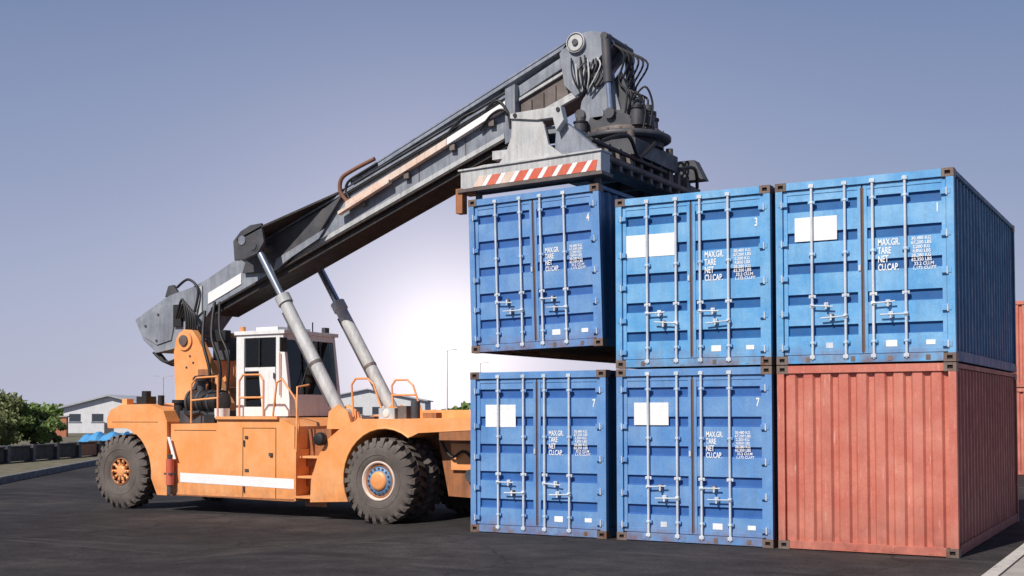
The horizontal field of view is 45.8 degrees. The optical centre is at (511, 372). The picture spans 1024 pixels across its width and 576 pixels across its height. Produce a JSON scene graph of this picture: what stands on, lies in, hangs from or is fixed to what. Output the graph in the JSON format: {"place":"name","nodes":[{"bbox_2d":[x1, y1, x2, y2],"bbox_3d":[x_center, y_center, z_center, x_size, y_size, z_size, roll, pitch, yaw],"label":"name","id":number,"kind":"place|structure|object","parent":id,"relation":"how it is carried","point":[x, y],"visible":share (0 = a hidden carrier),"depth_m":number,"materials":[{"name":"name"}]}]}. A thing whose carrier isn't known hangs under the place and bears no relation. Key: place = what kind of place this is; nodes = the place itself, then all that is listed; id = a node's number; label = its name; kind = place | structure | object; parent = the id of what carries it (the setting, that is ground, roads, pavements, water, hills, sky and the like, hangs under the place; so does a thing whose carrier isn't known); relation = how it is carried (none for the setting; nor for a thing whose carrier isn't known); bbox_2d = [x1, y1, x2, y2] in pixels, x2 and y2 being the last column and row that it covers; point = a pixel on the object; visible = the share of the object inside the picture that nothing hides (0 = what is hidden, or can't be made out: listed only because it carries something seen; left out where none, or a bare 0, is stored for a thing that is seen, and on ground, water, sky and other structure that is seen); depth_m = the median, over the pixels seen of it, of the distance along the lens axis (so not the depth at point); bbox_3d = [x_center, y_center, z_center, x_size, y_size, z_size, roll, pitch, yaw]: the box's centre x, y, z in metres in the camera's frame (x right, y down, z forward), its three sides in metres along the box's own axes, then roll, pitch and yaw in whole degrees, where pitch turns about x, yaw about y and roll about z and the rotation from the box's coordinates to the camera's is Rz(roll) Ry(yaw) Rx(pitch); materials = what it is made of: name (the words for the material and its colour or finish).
{"place":"outdoors","nodes":[
{"label":"outdoors","id":0,"kind":"place"},
{"bbox_2d":[58,395,165,432],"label":"white warehouse","id":1,"kind":"structure","parent":0,"point":[89,415],"depth_m":120.58,"materials":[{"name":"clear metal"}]},
{"bbox_2d":[340,388,432,416],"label":"storage shed","id":2,"kind":"structure","parent":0,"point":[366,403],"depth_m":179.00,"materials":[{"name":"white metal"}]},
{"bbox_2d":[0,419,1023,575],"bbox_3d":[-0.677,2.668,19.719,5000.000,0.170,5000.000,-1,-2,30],"label":"asphalt ground","id":3,"kind":"structure","parent":0,"point":[73,522],"depth_m":17.87,"materials":[{"name":"black asphalt"}]},
{"bbox_2d":[0,459,98,483],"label":"kerb","id":4,"kind":"structure","parent":3,"relation":"on","point":[31,474],"depth_m":41.06,"materials":[{"name":"grey concrete"}]},
{"bbox_2d":[56,416,69,436],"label":"brick wall","id":5,"kind":"structure","parent":3,"relation":"on","point":[64,433],"depth_m":98.26,"materials":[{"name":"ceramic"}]},
{"bbox_2d":[0,433,133,475],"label":"sidewalk","id":6,"kind":"structure","parent":3,"relation":"on","point":[14,467],"depth_m":48.76,"materials":[{"name":"grey concrete"}]},
{"bbox_2d":[0,414,22,445],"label":"leafy tree","id":7,"kind":"object","parent":6,"relation":"on","point":[6,424],"visible":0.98,"depth_m":63.54,"materials":[{"name":"green plant"}]},
{"bbox_2d":[0,389,34,444],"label":"leafy tree","id":8,"kind":"object","parent":6,"relation":"on","point":[9,402],"visible":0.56,"depth_m":65.37,"materials":[{"name":"green plant"}]},
{"bbox_2d":[13,400,62,443],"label":"leafy tree","id":9,"kind":"object","parent":6,"relation":"on","point":[39,434],"visible":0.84,"depth_m":67.27,"materials":[{"name":"green plant"}]},
{"bbox_2d":[24,412,67,442],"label":"leafy tree","id":10,"kind":"object","parent":6,"relation":"on","point":[55,437],"visible":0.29,"depth_m":68.68,"materials":[{"name":"green plant"}]},
{"bbox_2d":[0,439,109,463],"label":"tire barrier","id":11,"kind":"object","parent":6,"relation":"on","point":[25,452],"visible":0.38,"depth_m":51.42,"materials":[{"name":"rubber"}]},
{"bbox_2d":[77,431,129,441],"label":"tarpaulin pile","id":12,"kind":"object","parent":6,"relation":"on","point":[100,435],"visible":0.58,"depth_m":80.66,"materials":[{"name":"blue plastic"}]},
{"bbox_2d":[36,401,469,417],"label":"distant treeline","id":13,"kind":"object","parent":3,"relation":"on","point":[53,408],"visible":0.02,"depth_m":303.35,"materials":[{"name":"green plant"}]},
{"bbox_2d":[95,31,708,523],"bbox_3d":[-2.899,-1.688,25.056,13.578,9.220,6.040,-1,-2,30],"label":"reach stacker","id":14,"kind":"object","parent":3,"relation":"on","point":[261,413],"visible":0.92,"depth_m":24.69,"materials":[{"name":"metal"}]},
{"bbox_2d":[468,183,635,363],"bbox_3d":[1.833,-1.597,22.457,2.438,2.591,6.093,-3,-3,30],"label":"shipping container","id":15,"kind":"object","parent":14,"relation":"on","point":[542,274],"visible":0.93,"depth_m":19.84,"materials":[{"name":"blue metal"}]},
{"bbox_2d":[447,349,456,409],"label":"street lamp","id":16,"kind":"object","parent":3,"relation":"on","point":[447,376],"visible":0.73,"depth_m":150.03,"materials":[{"name":"grey metal"}]},
{"bbox_2d":[470,370,616,538],"bbox_3d":[1.866,1.343,21.777,2.438,2.591,6.093,-1,-2,30],"label":"shipping container","id":17,"kind":"object","parent":3,"relation":"on","point":[543,452],"visible":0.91,"depth_m":19.12,"materials":[{"name":"blue metal"}]},
{"bbox_2d":[616,366,778,547],"bbox_3d":[4.136,1.296,20.488,2.438,2.591,6.093,-1,-2,30],"label":"shipping container","id":18,"kind":"object","parent":3,"relation":"on","point":[697,455],"visible":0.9,"depth_m":17.86,"materials":[{"name":"blue metal"}]},
{"bbox_2d":[615,185,789,368],"bbox_3d":[4.129,-1.306,20.568,2.438,2.591,6.093,-1,-2,30],"label":"shipping container","id":19,"kind":"object","parent":18,"relation":"on","point":[695,279],"visible":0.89,"depth_m":17.94,"materials":[{"name":"blue metal"}]},
{"bbox_2d":[777,362,1018,557],"bbox_3d":[6.327,1.252,19.264,2.438,2.591,6.058,-1,-2,30],"label":"shipping container","id":20,"kind":"object","parent":3,"relation":"on","point":[915,459],"visible":1,"depth_m":16.77,"materials":[{"name":"red metal"}]},
{"bbox_2d":[775,167,1016,372],"bbox_3d":[6.311,-1.350,19.328,2.438,2.591,6.093,-1,-2,30],"label":"shipping container","id":21,"kind":"object","parent":20,"relation":"on","point":[910,267],"visible":0.98,"depth_m":16.85,"materials":[{"name":"blue metal"}]},
{"bbox_2d":[982,544,1023,575],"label":"painted line","id":22,"kind":"object","parent":3,"relation":"on","point":[1001,566],"depth_m":15.47,"materials":[{"name":"white paint"}]},
{"bbox_2d":[1017,388,1023,474],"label":"shipping container","id":23,"kind":"object","parent":3,"relation":"on","point":[1020,411],"visible":0.22,"depth_m":36.12,"materials":[{"name":"red metal"}]},
{"bbox_2d":[1015,301,1023,387],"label":"shipping container","id":24,"kind":"object","parent":23,"relation":"on","point":[1019,305],"visible":0.09,"depth_m":36.20,"materials":[{"name":"red metal"}]},
{"bbox_2d":[0,0,1023,409],"label":"sky","id":25,"kind":"structure","parent":0,"point":[139,139],"materials":[{"name":"blue"}]},
{"bbox_2d":[1001,557,1023,575],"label":"concrete apron","id":26,"kind":"object","parent":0,"point":[1016,569],"depth_m":14.76,"materials":[{"name":"grey concrete"}]}
]}

